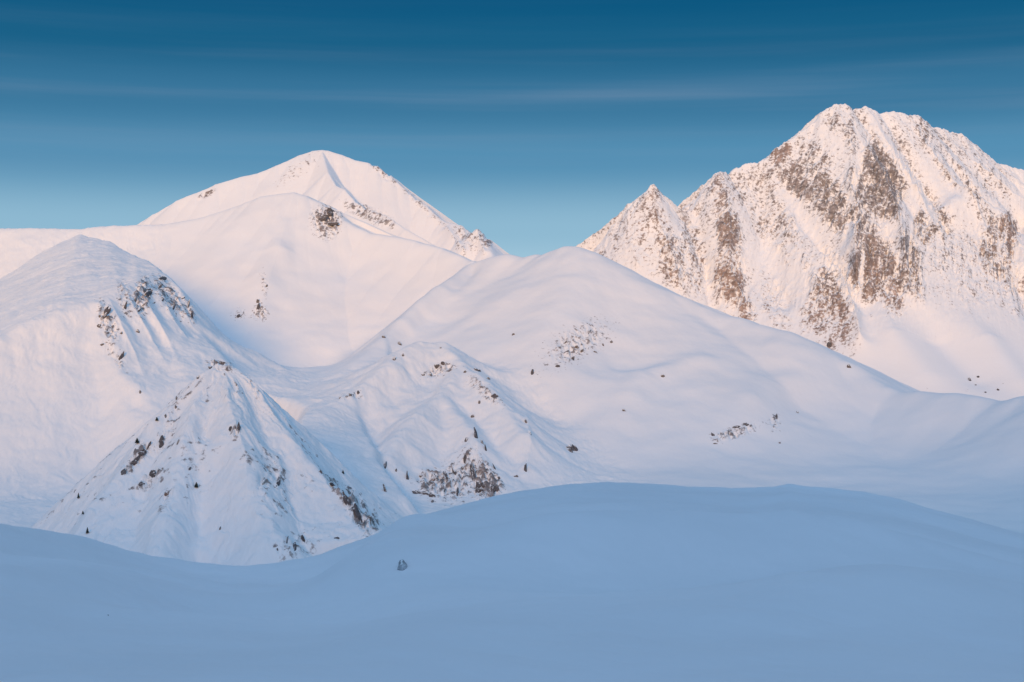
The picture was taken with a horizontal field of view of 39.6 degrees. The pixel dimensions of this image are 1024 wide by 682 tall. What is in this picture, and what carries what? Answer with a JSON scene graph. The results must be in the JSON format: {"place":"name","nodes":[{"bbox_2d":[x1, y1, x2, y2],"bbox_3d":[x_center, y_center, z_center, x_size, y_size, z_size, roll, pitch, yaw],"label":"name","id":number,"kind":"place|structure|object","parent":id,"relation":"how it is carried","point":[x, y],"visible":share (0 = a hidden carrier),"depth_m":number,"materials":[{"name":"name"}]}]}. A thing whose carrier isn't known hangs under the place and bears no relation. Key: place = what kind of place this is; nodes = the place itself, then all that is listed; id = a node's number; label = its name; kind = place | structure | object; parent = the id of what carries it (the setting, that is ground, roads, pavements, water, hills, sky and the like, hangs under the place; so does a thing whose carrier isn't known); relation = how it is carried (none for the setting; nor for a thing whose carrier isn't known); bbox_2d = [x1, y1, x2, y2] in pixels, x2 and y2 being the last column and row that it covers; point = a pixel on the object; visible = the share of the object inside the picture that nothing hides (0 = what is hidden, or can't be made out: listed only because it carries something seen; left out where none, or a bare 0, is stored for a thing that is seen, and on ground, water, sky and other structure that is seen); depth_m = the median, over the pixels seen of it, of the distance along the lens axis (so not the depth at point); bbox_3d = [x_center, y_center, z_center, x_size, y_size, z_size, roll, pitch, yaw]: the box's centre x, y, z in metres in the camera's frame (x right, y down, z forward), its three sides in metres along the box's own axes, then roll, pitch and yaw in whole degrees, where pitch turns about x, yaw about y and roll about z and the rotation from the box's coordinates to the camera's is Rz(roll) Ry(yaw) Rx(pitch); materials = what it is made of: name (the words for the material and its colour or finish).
{"place":"outdoors","nodes":[
{"label":"outdoors","id":0,"kind":"place"},
{"bbox_2d":[0,234,258,476],"bbox_3d":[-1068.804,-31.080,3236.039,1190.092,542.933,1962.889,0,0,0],"label":"snowy hill","id":1,"kind":"structure","parent":0,"point":[74,401],"depth_m":2729.52,"materials":[{"name":"white snow"}]},
{"bbox_2d":[103,306,110,318],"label":"rock outcrop","id":2,"kind":"object","parent":1,"relation":"on","point":[106,311],"visible":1,"depth_m":2829.91,"materials":[{"name":"grey stone"}]},
{"bbox_2d":[143,288,151,296],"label":"rock outcrop","id":3,"kind":"object","parent":1,"relation":"on","point":[148,292],"visible":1,"depth_m":3028.70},
{"bbox_2d":[31,362,400,565],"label":"snowy hill","id":4,"kind":"structure","parent":0,"point":[272,442],"depth_m":1677.46,"materials":[{"name":"white snow"}]},
{"bbox_2d":[130,457,139,464],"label":"rock outcrop","id":5,"kind":"object","parent":4,"relation":"on","point":[134,461],"visible":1,"depth_m":1720.51,"materials":[{"name":"grey stone"}]},
{"bbox_2d":[137,449,146,457],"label":"rock outcrop","id":6,"kind":"object","parent":4,"relation":"on","point":[142,452],"visible":1,"depth_m":1728.71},
{"bbox_2d":[149,470,155,477],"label":"rock outcrop","id":7,"kind":"object","parent":4,"relation":"on","point":[152,473],"visible":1,"depth_m":1694.04,"materials":[{"name":"grey stone"}]},
{"bbox_2d":[159,435,163,447],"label":"rock outcrop","id":8,"kind":"object","parent":4,"relation":"on","point":[161,443],"visible":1,"depth_m":1746.40,"materials":[{"name":"grey stone"}]},
{"bbox_2d":[342,491,351,504],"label":"rock outcrop","id":9,"kind":"object","parent":4,"relation":"on","point":[346,499],"visible":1,"depth_m":1667.46,"materials":[{"name":"grey stone"}]},
{"bbox_2d":[353,503,362,523],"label":"rock outcrop","id":10,"kind":"object","parent":4,"relation":"on","point":[356,512],"visible":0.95,"depth_m":1646.39,"materials":[{"name":"grey stone"}]},
{"bbox_2d":[0,192,475,367],"bbox_3d":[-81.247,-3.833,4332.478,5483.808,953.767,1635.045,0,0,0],"label":"snowy hill","id":11,"kind":"structure","parent":0,"point":[332,295],"depth_m":4234.87,"materials":[{"name":"white snow"}]},
{"bbox_2d":[318,214,329,220],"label":"rock outcrop","id":12,"kind":"object","parent":11,"relation":"on","point":[324,217],"visible":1,"depth_m":4457.25,"materials":[{"name":"grey stone"}]},
{"bbox_2d":[326,207,333,215],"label":"rock outcrop","id":13,"kind":"object","parent":11,"relation":"on","point":[329,211],"visible":1,"depth_m":4497.96,"materials":[{"name":"grey stone"}]},
{"bbox_2d":[328,222,338,225],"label":"rock outcrop","id":14,"kind":"object","parent":11,"relation":"on","point":[333,223],"visible":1,"depth_m":4443.13,"materials":[{"name":"grey stone"}]},
{"bbox_2d":[137,150,508,261],"bbox_3d":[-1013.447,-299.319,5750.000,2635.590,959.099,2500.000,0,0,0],"label":"snowy peak","id":15,"kind":"structure","parent":0,"point":[375,196],"depth_m":5573.07,"materials":[{"name":"snow"}]},
{"bbox_2d":[0,482,1023,681],"bbox_3d":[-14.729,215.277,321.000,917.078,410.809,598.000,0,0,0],"label":"foreground slope","id":16,"kind":"structure","parent":0,"point":[614,582],"depth_m":104.37,"materials":[{"name":"white snow"}]},
{"bbox_2d":[397,559,406,570],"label":"rock outcrop","id":17,"kind":"object","parent":16,"relation":"on","point":[402,566],"visible":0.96,"depth_m":133.10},
{"bbox_2d":[0,342,1023,533],"bbox_3d":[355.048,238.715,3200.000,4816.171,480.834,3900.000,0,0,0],"label":"valley floor","id":18,"kind":"structure","parent":0,"point":[954,488],"depth_m":2418.14,"materials":[{"name":"white snow"}]},
{"bbox_2d":[412,490,427,494],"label":"rock outcrop","id":19,"kind":"object","parent":18,"relation":"on","point":[420,492],"visible":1,"depth_m":2278.06,"materials":[{"name":"grey stone"}]},
{"bbox_2d":[475,482,484,492],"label":"rock outcrop","id":20,"kind":"object","parent":18,"relation":"on","point":[478,488],"visible":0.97,"depth_m":2310.47,"materials":[{"name":"grey stone"}]},
{"bbox_2d":[490,484,498,493],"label":"rock outcrop","id":21,"kind":"object","parent":18,"relation":"on","point":[495,488],"visible":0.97,"depth_m":2301.91,"materials":[{"name":"grey stone"}]},
{"bbox_2d":[0,0,1023,256],"label":"sky","id":22,"kind":"structure","parent":0,"point":[529,125],"materials":[{"name":"blue"}]},
{"bbox_2d":[290,246,1023,480],"bbox_3d":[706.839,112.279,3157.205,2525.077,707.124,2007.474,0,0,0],"label":"snowy hill","id":23,"kind":"structure","parent":0,"point":[723,373],"depth_m":2861.18,"materials":[{"name":"white snow"}]},
{"bbox_2d":[470,462,475,479],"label":"rock outcrop","id":24,"kind":"object","parent":23,"relation":"on","point":[473,473],"visible":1,"depth_m":2362.66,"materials":[{"name":"grey stone"}]},
{"bbox_2d":[566,444,577,452],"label":"rock outcrop","id":25,"kind":"object","parent":23,"relation":"on","point":[571,448],"visible":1,"depth_m":2595.04,"materials":[{"name":"grey stone"}]},
{"bbox_2d":[576,103,1023,400],"bbox_3d":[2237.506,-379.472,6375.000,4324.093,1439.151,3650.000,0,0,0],"label":"rocky mountain","id":26,"kind":"structure","parent":0,"point":[890,244],"depth_m":5996.52,"materials":[{"name":"snow"}]}
]}

